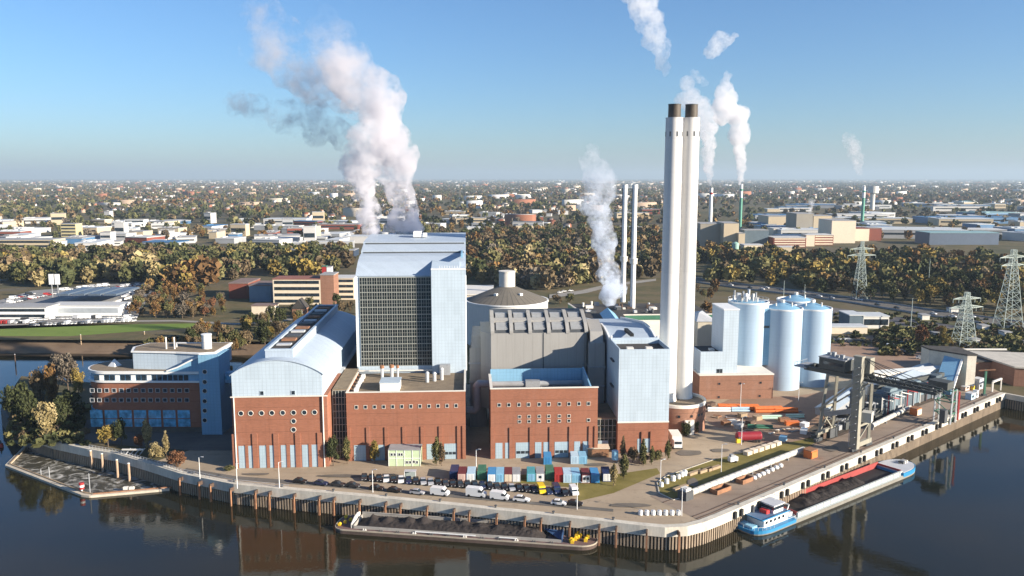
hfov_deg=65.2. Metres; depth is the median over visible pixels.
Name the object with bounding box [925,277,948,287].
tree
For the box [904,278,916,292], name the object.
tree
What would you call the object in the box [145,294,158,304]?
tree
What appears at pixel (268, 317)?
tree
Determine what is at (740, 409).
pipe bundle
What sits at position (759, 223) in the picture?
estate hall
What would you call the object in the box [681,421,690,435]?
shrub
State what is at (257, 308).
workshop
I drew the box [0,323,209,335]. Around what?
meadow
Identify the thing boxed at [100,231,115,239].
tower block
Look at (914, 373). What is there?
coal shed
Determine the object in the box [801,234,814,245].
stair block
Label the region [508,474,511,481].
end door
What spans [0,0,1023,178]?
sky
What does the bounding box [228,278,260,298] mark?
workshop
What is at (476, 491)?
parked van
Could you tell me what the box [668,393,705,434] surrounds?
chimney podium
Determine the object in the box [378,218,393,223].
estate hall
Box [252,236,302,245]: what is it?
estate hall
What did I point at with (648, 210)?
estate hall
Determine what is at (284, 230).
estate hall
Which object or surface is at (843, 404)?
inclined shed
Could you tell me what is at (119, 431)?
tree
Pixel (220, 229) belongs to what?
estate hall
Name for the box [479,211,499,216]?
estate hall
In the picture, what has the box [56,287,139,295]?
dealer roof lights
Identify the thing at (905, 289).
tree
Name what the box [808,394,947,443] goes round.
coal stained ground
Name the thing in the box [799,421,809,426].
crate
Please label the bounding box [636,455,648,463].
shrub
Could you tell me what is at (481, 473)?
shipping container
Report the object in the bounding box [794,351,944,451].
unloading crane
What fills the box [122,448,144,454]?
intake screen
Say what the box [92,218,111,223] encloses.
estate hall
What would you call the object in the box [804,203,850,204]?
estate hall
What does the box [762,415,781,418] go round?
pipe bundle
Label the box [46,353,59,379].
tree
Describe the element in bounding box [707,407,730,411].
pipe bundle
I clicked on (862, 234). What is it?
plant block
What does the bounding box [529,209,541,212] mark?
estate hall
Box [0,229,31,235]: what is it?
estate hall
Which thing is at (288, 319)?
embankment road
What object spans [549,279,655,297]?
curved road
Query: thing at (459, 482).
parked car
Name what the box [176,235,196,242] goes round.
estate hall
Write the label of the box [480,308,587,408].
filter house
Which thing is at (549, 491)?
parked car
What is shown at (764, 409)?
pipe bundle
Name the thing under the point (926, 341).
tree
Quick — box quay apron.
[651,388,999,519]
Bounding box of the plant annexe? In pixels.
[739,229,768,243]
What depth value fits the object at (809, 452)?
264.46 m
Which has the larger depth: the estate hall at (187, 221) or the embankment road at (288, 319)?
the estate hall at (187, 221)
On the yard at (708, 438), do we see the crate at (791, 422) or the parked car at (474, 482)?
the parked car at (474, 482)
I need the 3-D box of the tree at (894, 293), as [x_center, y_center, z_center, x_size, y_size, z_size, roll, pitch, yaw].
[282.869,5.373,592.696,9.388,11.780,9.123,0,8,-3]
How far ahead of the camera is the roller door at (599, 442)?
271.50 m
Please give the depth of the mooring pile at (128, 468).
260.60 m
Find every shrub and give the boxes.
[148,442,163,457]
[165,450,186,466]
[223,465,234,470]
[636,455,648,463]
[655,449,662,459]
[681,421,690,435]
[694,421,699,432]
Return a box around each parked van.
[430,485,449,496]
[465,485,486,497]
[490,489,509,500]
[537,482,545,493]
[551,482,560,493]
[569,483,578,495]
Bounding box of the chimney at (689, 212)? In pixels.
[676,104,699,399]
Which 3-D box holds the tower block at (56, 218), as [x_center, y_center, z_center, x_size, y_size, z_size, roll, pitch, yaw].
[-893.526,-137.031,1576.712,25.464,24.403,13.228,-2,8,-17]
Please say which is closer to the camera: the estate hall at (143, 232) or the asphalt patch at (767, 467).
the asphalt patch at (767, 467)
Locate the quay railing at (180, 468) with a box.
[89,445,288,486]
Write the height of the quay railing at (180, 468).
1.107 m
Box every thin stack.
[620,185,627,301]
[629,185,637,307]
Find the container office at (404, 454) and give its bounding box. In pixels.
[388,444,421,465]
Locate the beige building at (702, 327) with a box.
[694,311,711,345]
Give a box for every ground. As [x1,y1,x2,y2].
[0,179,1023,461]
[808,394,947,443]
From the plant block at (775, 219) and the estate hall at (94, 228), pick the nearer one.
the estate hall at (94, 228)
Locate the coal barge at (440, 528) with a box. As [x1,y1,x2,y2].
[335,511,597,549]
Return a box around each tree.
[0,384,15,414]
[8,381,36,424]
[27,392,40,410]
[28,366,46,404]
[31,401,57,434]
[43,363,58,403]
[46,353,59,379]
[52,400,67,429]
[53,389,82,420]
[54,352,77,389]
[70,368,84,394]
[96,424,116,446]
[111,417,127,445]
[125,306,132,313]
[129,299,141,313]
[132,295,143,307]
[132,432,144,447]
[138,307,145,314]
[141,418,152,448]
[142,284,152,296]
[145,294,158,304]
[149,300,161,317]
[154,285,162,292]
[154,296,163,302]
[160,293,167,300]
[162,430,169,455]
[163,303,173,310]
[163,309,170,317]
[171,291,178,299]
[174,298,184,304]
[174,303,188,318]
[178,335,187,341]
[179,292,192,302]
[183,300,192,309]
[184,327,198,339]
[186,286,194,292]
[188,304,196,316]
[191,322,207,335]
[192,336,201,341]
[194,295,202,301]
[194,302,202,314]
[195,283,204,290]
[197,318,211,332]
[199,306,209,316]
[200,288,205,296]
[206,299,214,306]
[212,320,220,331]
[216,293,223,299]
[216,324,233,338]
[217,332,224,341]
[218,297,225,307]
[225,339,235,350]
[226,329,242,341]
[234,338,238,349]
[237,337,246,348]
[238,330,252,347]
[240,318,252,326]
[240,321,251,331]
[247,312,258,322]
[254,326,261,337]
[255,326,272,344]
[257,318,266,326]
[258,312,267,319]
[264,305,274,320]
[265,311,269,322]
[267,326,275,340]
[270,321,282,336]
[274,307,286,322]
[280,322,288,331]
[292,310,303,318]
[304,296,313,306]
[325,434,338,465]
[332,293,340,303]
[337,301,346,310]
[343,437,350,460]
[346,301,353,313]
[369,440,379,459]
[431,436,439,465]
[438,442,444,465]
[552,294,558,302]
[565,293,573,303]
[609,463,617,485]
[618,454,628,476]
[620,435,625,457]
[627,446,638,462]
[639,438,647,464]
[649,446,654,463]
[664,441,671,459]
[695,283,699,293]
[700,300,711,312]
[706,287,713,300]
[844,276,858,292]
[847,282,859,296]
[854,280,865,296]
[865,286,876,299]
[879,282,885,297]
[884,282,897,295]
[887,288,900,302]
[896,281,902,294]
[901,282,908,299]
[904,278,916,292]
[910,285,920,300]
[914,288,924,305]
[915,324,929,342]
[920,281,931,290]
[921,290,929,304]
[922,337,930,345]
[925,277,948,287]
[925,284,939,304]
[926,281,945,301]
[939,325,947,333]
[940,332,947,341]
[942,292,954,306]
[943,336,954,343]
[944,285,954,296]
[946,270,954,279]
[947,296,956,306]
[951,273,969,290]
[953,279,965,289]
[955,284,963,302]
[955,293,963,304]
[968,280,977,290]
[968,299,980,310]
[969,274,981,281]
[971,287,989,308]
[974,278,991,290]
[977,297,986,311]
[987,285,997,291]
[990,292,1005,309]
[996,280,1014,292]
[1002,304,1011,312]
[1003,286,1023,297]
[1003,290,1023,312]
[1009,274,1021,282]
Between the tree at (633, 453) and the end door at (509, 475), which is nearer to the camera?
the end door at (509, 475)
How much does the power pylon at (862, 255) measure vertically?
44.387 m
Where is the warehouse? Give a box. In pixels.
[963,348,1010,377]
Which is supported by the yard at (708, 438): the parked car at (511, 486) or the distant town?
the parked car at (511, 486)
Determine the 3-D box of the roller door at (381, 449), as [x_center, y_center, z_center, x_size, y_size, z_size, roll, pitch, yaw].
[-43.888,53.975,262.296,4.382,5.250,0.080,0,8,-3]
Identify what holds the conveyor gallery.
on the yard at (708, 438)
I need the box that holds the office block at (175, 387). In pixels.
[88,333,232,434]
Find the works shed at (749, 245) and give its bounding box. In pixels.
[740,244,763,247]
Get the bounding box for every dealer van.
[7,319,15,323]
[22,319,30,323]
[123,314,131,317]
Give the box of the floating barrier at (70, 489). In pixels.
[5,445,171,497]
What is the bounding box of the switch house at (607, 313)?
[585,308,624,318]
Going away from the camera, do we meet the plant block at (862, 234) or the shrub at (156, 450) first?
the shrub at (156, 450)
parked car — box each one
[292,477,307,483]
[313,479,328,485]
[330,480,345,486]
[345,481,360,487]
[361,473,366,480]
[368,484,384,490]
[369,473,374,480]
[376,474,381,481]
[383,474,388,481]
[387,486,402,492]
[391,474,396,482]
[398,475,403,482]
[405,476,411,483]
[410,488,425,494]
[413,476,418,483]
[420,477,426,484]
[427,477,433,485]
[434,477,441,485]
[441,478,448,485]
[449,479,455,486]
[456,479,463,487]
[464,480,470,487]
[471,480,478,485]
[478,481,485,488]
[485,481,493,489]
[493,482,500,489]
[501,482,507,489]
[508,483,515,490]
[513,494,529,502]
[515,483,523,491]
[522,484,530,491]
[529,484,538,492]
[546,486,552,494]
[551,498,566,505]
[561,488,569,496]
[567,499,582,506]
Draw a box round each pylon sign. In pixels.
[48,274,53,298]
[54,274,59,298]
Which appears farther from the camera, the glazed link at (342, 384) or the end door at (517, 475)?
the glazed link at (342, 384)
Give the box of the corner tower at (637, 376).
[586,317,670,452]
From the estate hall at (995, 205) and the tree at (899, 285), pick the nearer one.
the tree at (899, 285)
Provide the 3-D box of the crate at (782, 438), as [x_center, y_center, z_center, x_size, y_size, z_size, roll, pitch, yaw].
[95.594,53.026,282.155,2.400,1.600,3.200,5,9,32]
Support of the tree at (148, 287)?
on the dealer forecourt
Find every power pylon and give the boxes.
[847,241,875,298]
[949,292,982,346]
[992,249,1023,327]
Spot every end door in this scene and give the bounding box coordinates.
[496,474,499,481]
[500,474,503,481]
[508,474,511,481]
[516,474,519,481]
[555,474,558,481]
[559,474,562,481]
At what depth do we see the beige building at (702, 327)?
378.89 m
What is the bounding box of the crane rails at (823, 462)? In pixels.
[663,388,997,518]
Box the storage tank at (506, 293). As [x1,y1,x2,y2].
[466,270,548,344]
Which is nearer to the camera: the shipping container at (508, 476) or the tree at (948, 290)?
the shipping container at (508, 476)
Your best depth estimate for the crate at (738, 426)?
294.93 m
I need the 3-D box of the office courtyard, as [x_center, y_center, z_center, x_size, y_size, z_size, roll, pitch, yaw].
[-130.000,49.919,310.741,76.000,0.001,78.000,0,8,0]
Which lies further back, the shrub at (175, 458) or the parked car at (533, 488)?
the shrub at (175, 458)
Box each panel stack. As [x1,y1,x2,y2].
[743,450,752,455]
[749,447,757,453]
[755,446,763,451]
[761,444,769,449]
[767,442,775,447]
[773,440,781,445]
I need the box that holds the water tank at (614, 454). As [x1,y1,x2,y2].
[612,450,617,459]
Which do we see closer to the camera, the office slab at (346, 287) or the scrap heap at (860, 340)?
the scrap heap at (860, 340)
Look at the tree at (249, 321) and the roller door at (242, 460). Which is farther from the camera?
the tree at (249, 321)
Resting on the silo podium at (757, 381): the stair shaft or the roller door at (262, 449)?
the stair shaft
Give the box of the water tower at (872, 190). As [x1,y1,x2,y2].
[868,186,878,209]
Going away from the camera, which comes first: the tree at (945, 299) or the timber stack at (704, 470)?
the timber stack at (704, 470)
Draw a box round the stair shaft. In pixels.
[763,308,770,364]
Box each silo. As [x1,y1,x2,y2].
[728,289,768,365]
[761,299,802,390]
[776,292,815,304]
[795,300,832,387]
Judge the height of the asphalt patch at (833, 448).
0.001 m
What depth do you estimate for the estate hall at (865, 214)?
1777.14 m
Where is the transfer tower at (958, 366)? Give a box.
[920,345,977,394]
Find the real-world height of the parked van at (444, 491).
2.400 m
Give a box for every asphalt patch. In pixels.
[242,473,268,474]
[318,474,368,476]
[585,463,607,465]
[610,503,650,506]
[676,450,700,455]
[687,478,697,485]
[711,449,729,451]
[760,466,782,469]
[824,445,838,451]
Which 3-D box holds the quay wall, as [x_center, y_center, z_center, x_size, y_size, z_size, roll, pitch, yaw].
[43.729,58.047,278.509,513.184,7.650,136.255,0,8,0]
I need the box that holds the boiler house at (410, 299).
[355,231,466,428]
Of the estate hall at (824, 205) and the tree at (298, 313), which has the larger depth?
the estate hall at (824, 205)
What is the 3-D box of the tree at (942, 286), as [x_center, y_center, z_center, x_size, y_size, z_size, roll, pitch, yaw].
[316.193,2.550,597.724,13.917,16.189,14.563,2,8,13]
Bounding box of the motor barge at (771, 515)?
[737,459,914,535]
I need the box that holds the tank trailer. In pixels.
[735,431,761,442]
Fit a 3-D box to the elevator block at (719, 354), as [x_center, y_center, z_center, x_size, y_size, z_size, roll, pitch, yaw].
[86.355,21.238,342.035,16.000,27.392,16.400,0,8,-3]
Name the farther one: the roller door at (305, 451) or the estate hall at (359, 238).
the estate hall at (359, 238)
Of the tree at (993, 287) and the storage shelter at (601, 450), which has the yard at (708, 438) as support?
the storage shelter at (601, 450)
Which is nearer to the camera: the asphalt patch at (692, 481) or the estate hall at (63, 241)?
the asphalt patch at (692, 481)
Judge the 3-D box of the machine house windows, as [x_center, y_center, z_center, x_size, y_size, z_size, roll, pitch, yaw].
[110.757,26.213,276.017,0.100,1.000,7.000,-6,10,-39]
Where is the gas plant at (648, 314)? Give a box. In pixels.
[568,301,711,336]
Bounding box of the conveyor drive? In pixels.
[677,486,693,500]
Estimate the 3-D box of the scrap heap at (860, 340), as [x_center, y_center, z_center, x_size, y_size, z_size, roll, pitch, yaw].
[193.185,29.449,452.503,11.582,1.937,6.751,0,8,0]
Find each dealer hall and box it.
[0,303,59,318]
[56,302,129,315]
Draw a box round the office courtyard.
[84,419,232,449]
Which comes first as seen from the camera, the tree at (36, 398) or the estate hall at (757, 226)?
the tree at (36, 398)
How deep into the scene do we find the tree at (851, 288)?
615.04 m
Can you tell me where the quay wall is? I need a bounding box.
[1,392,1023,552]
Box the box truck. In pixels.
[668,429,682,448]
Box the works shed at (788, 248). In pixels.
[777,246,792,252]
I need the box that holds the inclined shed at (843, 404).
[814,387,850,419]
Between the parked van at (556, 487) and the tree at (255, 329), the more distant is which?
the tree at (255, 329)
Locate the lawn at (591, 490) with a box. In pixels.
[475,468,659,500]
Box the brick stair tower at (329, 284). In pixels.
[320,272,338,304]
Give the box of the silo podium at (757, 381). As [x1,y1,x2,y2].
[692,365,773,398]
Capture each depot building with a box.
[839,310,863,323]
[858,312,889,327]
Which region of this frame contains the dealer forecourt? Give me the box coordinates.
[0,282,151,321]
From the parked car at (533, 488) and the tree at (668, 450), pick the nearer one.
the parked car at (533, 488)
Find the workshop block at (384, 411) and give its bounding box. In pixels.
[345,364,465,460]
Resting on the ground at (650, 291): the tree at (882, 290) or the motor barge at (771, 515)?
the tree at (882, 290)
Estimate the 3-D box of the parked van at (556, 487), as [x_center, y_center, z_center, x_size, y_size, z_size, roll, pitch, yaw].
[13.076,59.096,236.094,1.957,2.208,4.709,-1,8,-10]
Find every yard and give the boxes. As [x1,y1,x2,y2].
[155,375,998,523]
[768,300,1023,342]
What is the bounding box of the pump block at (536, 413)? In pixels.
[488,367,598,458]
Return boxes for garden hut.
[917,313,930,319]
[946,307,958,312]
[966,336,980,342]
[976,324,990,329]
[998,330,1012,335]
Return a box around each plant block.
[697,222,720,246]
[716,221,738,242]
[737,232,744,244]
[758,215,785,224]
[767,227,792,235]
[786,212,813,227]
[813,214,831,227]
[818,219,856,242]
[855,227,869,240]
[864,227,881,240]
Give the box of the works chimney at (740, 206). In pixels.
[738,184,742,228]
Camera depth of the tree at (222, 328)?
438.47 m
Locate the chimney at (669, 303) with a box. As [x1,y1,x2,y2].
[659,104,682,401]
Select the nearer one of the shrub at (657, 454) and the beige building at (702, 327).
the shrub at (657, 454)
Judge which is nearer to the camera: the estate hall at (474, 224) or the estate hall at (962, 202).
the estate hall at (474, 224)
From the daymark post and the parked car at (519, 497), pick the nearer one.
the parked car at (519, 497)
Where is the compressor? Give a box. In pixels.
[728,454,737,462]
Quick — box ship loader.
[891,378,960,424]
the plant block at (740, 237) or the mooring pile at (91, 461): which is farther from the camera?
the plant block at (740, 237)
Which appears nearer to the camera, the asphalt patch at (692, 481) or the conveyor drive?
the conveyor drive
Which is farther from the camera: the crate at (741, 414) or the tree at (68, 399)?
the crate at (741, 414)
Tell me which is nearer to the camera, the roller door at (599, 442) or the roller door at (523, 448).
the roller door at (523, 448)
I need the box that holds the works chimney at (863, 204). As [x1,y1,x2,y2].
[860,187,865,221]
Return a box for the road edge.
[185,468,612,511]
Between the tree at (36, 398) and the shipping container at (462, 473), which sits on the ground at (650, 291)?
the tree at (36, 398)
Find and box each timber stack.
[672,484,688,491]
[687,468,702,475]
[698,466,710,473]
[708,464,720,471]
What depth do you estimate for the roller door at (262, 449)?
255.42 m
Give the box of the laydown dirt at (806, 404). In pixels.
[705,388,866,442]
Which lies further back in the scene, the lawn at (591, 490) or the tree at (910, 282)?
the tree at (910, 282)
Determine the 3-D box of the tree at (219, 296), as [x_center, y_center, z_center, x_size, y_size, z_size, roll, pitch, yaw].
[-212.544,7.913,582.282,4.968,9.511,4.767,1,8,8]
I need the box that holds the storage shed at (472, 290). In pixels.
[466,285,493,297]
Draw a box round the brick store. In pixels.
[970,351,1023,386]
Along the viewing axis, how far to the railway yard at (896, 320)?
519.36 m
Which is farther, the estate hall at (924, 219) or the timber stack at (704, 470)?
the estate hall at (924, 219)
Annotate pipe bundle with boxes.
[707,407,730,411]
[717,403,758,410]
[731,407,749,411]
[747,424,772,428]
[753,406,781,412]
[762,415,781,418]
[775,407,798,412]
[786,414,803,417]
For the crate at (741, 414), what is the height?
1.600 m
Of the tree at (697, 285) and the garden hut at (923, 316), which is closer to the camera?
the garden hut at (923, 316)
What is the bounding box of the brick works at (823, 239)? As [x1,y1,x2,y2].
[807,233,833,244]
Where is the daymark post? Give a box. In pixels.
[79,482,83,490]
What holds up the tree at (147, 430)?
on the ground at (650, 291)
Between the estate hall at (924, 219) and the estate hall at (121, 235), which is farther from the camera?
the estate hall at (924, 219)
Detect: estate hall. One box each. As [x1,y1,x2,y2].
[0,220,23,226]
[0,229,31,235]
[0,234,28,237]
[3,233,40,235]
[13,227,50,232]
[17,236,52,237]
[22,217,50,223]
[49,240,66,245]
[63,235,99,243]
[75,239,113,250]
[82,225,111,233]
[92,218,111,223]
[111,220,124,226]
[114,240,123,245]
[116,232,135,239]
[125,235,164,242]
[128,222,141,226]
[129,226,139,230]
[129,229,152,234]
[142,240,188,246]
[148,219,191,223]
[148,220,179,224]
[151,222,173,228]
[155,232,192,239]
[158,226,186,233]
[158,229,174,233]
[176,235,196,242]
[203,224,227,228]
[207,228,230,233]
[209,230,225,238]
[215,236,245,243]
[228,232,241,235]
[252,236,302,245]
[253,224,303,229]
[254,233,299,238]
[263,218,311,224]
[266,230,279,233]
[281,227,327,232]
[286,226,301,233]
[292,240,354,247]
[293,220,322,225]
[300,231,353,236]
[316,222,361,228]
[316,236,330,240]
[323,220,360,222]
[325,237,349,240]
[331,232,349,237]
[342,234,369,242]
[366,215,376,221]
[369,223,384,228]
[376,215,404,221]
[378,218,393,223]
[413,222,445,227]
[441,210,464,214]
[449,214,467,217]
[456,217,485,223]
[466,226,480,229]
[471,222,494,227]
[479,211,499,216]
[513,221,543,225]
[514,224,541,228]
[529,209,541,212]
[614,212,648,217]
[641,208,659,213]
[749,222,776,228]
[752,213,785,220]
[754,225,785,228]
[764,208,779,211]
[772,234,800,235]
[774,206,811,210]
[777,227,817,233]
[785,204,833,207]
[796,205,817,209]
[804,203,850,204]
[826,213,889,216]
[832,216,912,223]
[834,204,891,208]
[849,211,894,216]
[856,222,891,225]
[856,226,967,238]
[862,221,885,223]
[901,202,953,204]
[902,203,947,206]
[912,216,1018,223]
[924,205,990,210]
[928,217,993,225]
[934,204,990,205]
[936,214,973,215]
[951,227,1006,233]
[953,201,974,203]
[956,211,1020,215]
[962,223,994,227]
[983,203,1005,207]
[993,226,1023,230]
[1002,231,1023,240]
[1008,213,1023,218]
[1008,220,1023,225]
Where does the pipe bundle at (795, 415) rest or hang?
on the laydown dirt at (806, 404)
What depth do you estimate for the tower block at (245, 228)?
1272.96 m
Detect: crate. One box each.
[706,401,715,407]
[720,420,730,425]
[727,419,736,424]
[733,422,743,429]
[737,412,747,417]
[745,418,755,424]
[752,414,762,420]
[778,417,790,422]
[779,435,787,441]
[784,420,799,425]
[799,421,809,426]
[800,427,807,434]
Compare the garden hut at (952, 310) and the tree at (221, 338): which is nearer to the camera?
the tree at (221, 338)
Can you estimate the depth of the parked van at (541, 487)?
234.71 m
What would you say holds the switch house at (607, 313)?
on the yard at (708, 438)
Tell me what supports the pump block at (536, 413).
on the yard at (708, 438)
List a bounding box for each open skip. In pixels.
[710,483,730,494]
[736,474,752,484]
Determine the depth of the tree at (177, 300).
560.08 m
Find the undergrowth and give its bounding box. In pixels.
[3,311,1023,447]
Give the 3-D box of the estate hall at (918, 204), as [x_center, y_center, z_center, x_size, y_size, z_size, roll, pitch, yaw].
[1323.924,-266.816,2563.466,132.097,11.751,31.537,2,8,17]
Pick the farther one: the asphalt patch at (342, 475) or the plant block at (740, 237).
the plant block at (740, 237)
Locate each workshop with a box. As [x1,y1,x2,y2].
[55,295,132,302]
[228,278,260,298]
[248,281,272,301]
[251,303,278,314]
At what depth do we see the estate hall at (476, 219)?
1598.35 m
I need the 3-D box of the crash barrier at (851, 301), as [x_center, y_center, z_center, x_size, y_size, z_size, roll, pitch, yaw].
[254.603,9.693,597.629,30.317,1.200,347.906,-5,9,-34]
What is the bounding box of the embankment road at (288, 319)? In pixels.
[0,318,292,325]
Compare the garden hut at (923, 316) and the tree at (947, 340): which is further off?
the garden hut at (923, 316)
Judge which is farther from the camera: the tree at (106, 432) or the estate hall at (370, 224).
the estate hall at (370, 224)
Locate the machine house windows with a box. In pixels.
[823,361,842,366]
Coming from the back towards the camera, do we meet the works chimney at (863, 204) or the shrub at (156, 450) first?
the works chimney at (863, 204)
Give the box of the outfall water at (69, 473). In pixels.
[12,449,162,493]
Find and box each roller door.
[238,446,245,467]
[248,446,252,467]
[259,446,266,467]
[269,445,274,467]
[281,445,286,466]
[290,445,295,466]
[302,445,308,466]
[312,445,317,466]
[354,445,365,460]
[371,445,384,459]
[427,444,432,458]
[444,443,456,458]
[495,443,501,458]
[505,443,508,457]
[516,442,529,457]
[535,442,540,457]
[543,442,548,451]
[555,442,568,456]
[574,441,579,450]
[583,441,587,456]
[598,440,607,443]
[637,439,640,451]
[645,439,649,451]
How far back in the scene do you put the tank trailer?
280.00 m
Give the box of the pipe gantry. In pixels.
[991,378,1001,391]
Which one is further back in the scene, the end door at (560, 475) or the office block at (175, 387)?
the office block at (175, 387)
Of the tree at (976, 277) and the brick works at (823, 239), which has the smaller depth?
the tree at (976, 277)
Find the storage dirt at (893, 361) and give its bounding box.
[830,335,920,369]
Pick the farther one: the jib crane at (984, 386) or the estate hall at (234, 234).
the estate hall at (234, 234)
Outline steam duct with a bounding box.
[466,380,488,413]
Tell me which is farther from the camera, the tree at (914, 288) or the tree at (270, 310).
the tree at (914, 288)
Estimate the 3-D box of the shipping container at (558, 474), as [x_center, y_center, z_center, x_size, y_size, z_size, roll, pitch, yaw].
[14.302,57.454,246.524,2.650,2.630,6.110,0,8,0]
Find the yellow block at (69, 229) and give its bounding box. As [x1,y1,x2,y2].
[60,223,82,236]
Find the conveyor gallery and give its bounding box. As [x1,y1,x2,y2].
[863,365,940,382]
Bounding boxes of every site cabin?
[536,466,544,481]
[580,468,590,482]
[961,385,969,390]
[965,391,975,399]
[973,389,979,397]
[974,377,983,389]
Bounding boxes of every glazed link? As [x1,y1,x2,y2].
[332,368,358,457]
[597,403,615,450]
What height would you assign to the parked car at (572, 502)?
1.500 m
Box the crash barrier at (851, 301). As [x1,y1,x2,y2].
[695,277,1023,327]
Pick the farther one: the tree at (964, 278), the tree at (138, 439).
the tree at (964, 278)
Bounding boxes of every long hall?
[0,238,64,248]
[253,248,358,255]
[915,231,998,244]
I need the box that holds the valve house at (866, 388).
[865,376,883,394]
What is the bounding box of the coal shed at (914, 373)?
[867,363,933,394]
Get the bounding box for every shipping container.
[449,464,458,479]
[457,466,466,481]
[467,466,475,481]
[477,464,485,479]
[487,467,495,481]
[496,467,503,481]
[504,467,512,481]
[512,467,520,481]
[527,466,535,481]
[543,452,551,464]
[545,464,553,479]
[554,467,562,481]
[562,467,571,482]
[570,451,578,463]
[571,467,579,482]
[578,451,586,463]
[589,467,599,482]
[601,466,610,481]
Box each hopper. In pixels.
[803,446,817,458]
[909,406,921,415]
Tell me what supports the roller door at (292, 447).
in the turbine hall
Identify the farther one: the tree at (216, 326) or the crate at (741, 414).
the tree at (216, 326)
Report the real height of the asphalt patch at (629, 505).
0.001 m
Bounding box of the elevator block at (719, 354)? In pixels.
[693,303,739,372]
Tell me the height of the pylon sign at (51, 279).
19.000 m
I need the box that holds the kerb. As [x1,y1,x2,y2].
[657,459,714,499]
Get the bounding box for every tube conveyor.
[691,447,804,494]
[871,405,910,429]
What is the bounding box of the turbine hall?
[229,304,356,468]
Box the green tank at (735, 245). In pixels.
[732,242,738,248]
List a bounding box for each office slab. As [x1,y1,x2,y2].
[272,276,320,304]
[338,275,354,299]
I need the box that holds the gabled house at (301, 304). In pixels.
[291,298,308,315]
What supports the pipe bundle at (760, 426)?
on the laydown dirt at (806, 404)
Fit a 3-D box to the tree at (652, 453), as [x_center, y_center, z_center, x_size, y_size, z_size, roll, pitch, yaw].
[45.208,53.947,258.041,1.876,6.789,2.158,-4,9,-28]
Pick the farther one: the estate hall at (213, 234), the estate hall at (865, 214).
the estate hall at (865, 214)
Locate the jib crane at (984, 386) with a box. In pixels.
[979,369,995,395]
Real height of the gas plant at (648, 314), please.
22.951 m
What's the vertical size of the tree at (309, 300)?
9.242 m
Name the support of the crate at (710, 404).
on the laydown dirt at (806, 404)
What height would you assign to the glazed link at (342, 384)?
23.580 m
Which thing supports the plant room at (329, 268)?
on the brick stair tower at (329, 284)
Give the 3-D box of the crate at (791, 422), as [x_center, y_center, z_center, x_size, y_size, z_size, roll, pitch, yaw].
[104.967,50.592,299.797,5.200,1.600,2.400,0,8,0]
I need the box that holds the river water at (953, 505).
[0,353,1023,575]
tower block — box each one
[50,212,65,224]
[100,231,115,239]
[104,210,113,220]
[114,221,128,232]
[204,212,216,222]
[230,223,249,235]
[282,218,292,224]
[303,226,316,240]
[312,211,324,220]
[312,225,320,235]
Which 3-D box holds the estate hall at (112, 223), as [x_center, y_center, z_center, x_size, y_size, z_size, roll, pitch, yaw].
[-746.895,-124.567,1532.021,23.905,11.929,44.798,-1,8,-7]
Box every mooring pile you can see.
[89,450,92,467]
[100,453,103,470]
[115,459,118,477]
[127,463,130,480]
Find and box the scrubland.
[849,309,1023,345]
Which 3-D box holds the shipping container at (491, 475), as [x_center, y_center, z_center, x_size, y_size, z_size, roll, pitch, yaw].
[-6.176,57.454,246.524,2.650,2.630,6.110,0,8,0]
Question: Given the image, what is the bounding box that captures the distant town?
[0,179,1023,226]
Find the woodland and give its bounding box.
[0,179,1023,291]
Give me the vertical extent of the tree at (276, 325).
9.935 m
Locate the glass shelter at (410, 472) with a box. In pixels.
[404,469,416,479]
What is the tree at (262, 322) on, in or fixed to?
on the ground at (650, 291)
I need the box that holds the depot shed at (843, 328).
[831,323,867,333]
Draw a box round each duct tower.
[469,326,486,426]
[587,319,605,402]
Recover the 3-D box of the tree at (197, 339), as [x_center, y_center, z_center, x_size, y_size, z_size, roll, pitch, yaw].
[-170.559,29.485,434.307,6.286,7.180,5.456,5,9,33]
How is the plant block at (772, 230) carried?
on the ground at (650, 291)
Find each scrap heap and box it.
[834,338,851,341]
[846,339,864,342]
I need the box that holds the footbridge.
[225,371,233,382]
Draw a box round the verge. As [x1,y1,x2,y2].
[658,438,815,498]
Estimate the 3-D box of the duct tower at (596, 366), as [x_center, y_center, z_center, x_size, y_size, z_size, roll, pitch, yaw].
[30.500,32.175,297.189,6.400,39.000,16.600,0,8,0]
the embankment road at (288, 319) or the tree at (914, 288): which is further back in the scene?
the tree at (914, 288)
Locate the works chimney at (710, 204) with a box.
[708,188,712,221]
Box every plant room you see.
[321,265,327,272]
[327,266,332,271]
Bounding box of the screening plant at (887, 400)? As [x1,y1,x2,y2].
[810,372,946,438]
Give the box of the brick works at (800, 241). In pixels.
[768,236,806,246]
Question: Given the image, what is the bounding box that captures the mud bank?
[0,336,269,354]
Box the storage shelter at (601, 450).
[587,444,609,456]
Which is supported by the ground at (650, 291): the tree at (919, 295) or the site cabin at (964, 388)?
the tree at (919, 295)
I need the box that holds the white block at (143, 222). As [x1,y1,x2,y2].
[124,219,147,226]
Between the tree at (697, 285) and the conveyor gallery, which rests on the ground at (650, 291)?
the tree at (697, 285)
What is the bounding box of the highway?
[696,278,1023,326]
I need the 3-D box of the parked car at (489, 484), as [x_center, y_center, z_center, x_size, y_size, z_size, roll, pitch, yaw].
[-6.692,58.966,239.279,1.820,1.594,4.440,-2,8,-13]
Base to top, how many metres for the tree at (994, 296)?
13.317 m
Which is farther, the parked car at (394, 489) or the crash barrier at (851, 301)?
the crash barrier at (851, 301)
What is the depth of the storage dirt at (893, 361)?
417.32 m
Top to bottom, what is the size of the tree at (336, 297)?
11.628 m
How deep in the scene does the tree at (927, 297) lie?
580.84 m
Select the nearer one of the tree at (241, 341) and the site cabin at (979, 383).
the site cabin at (979, 383)

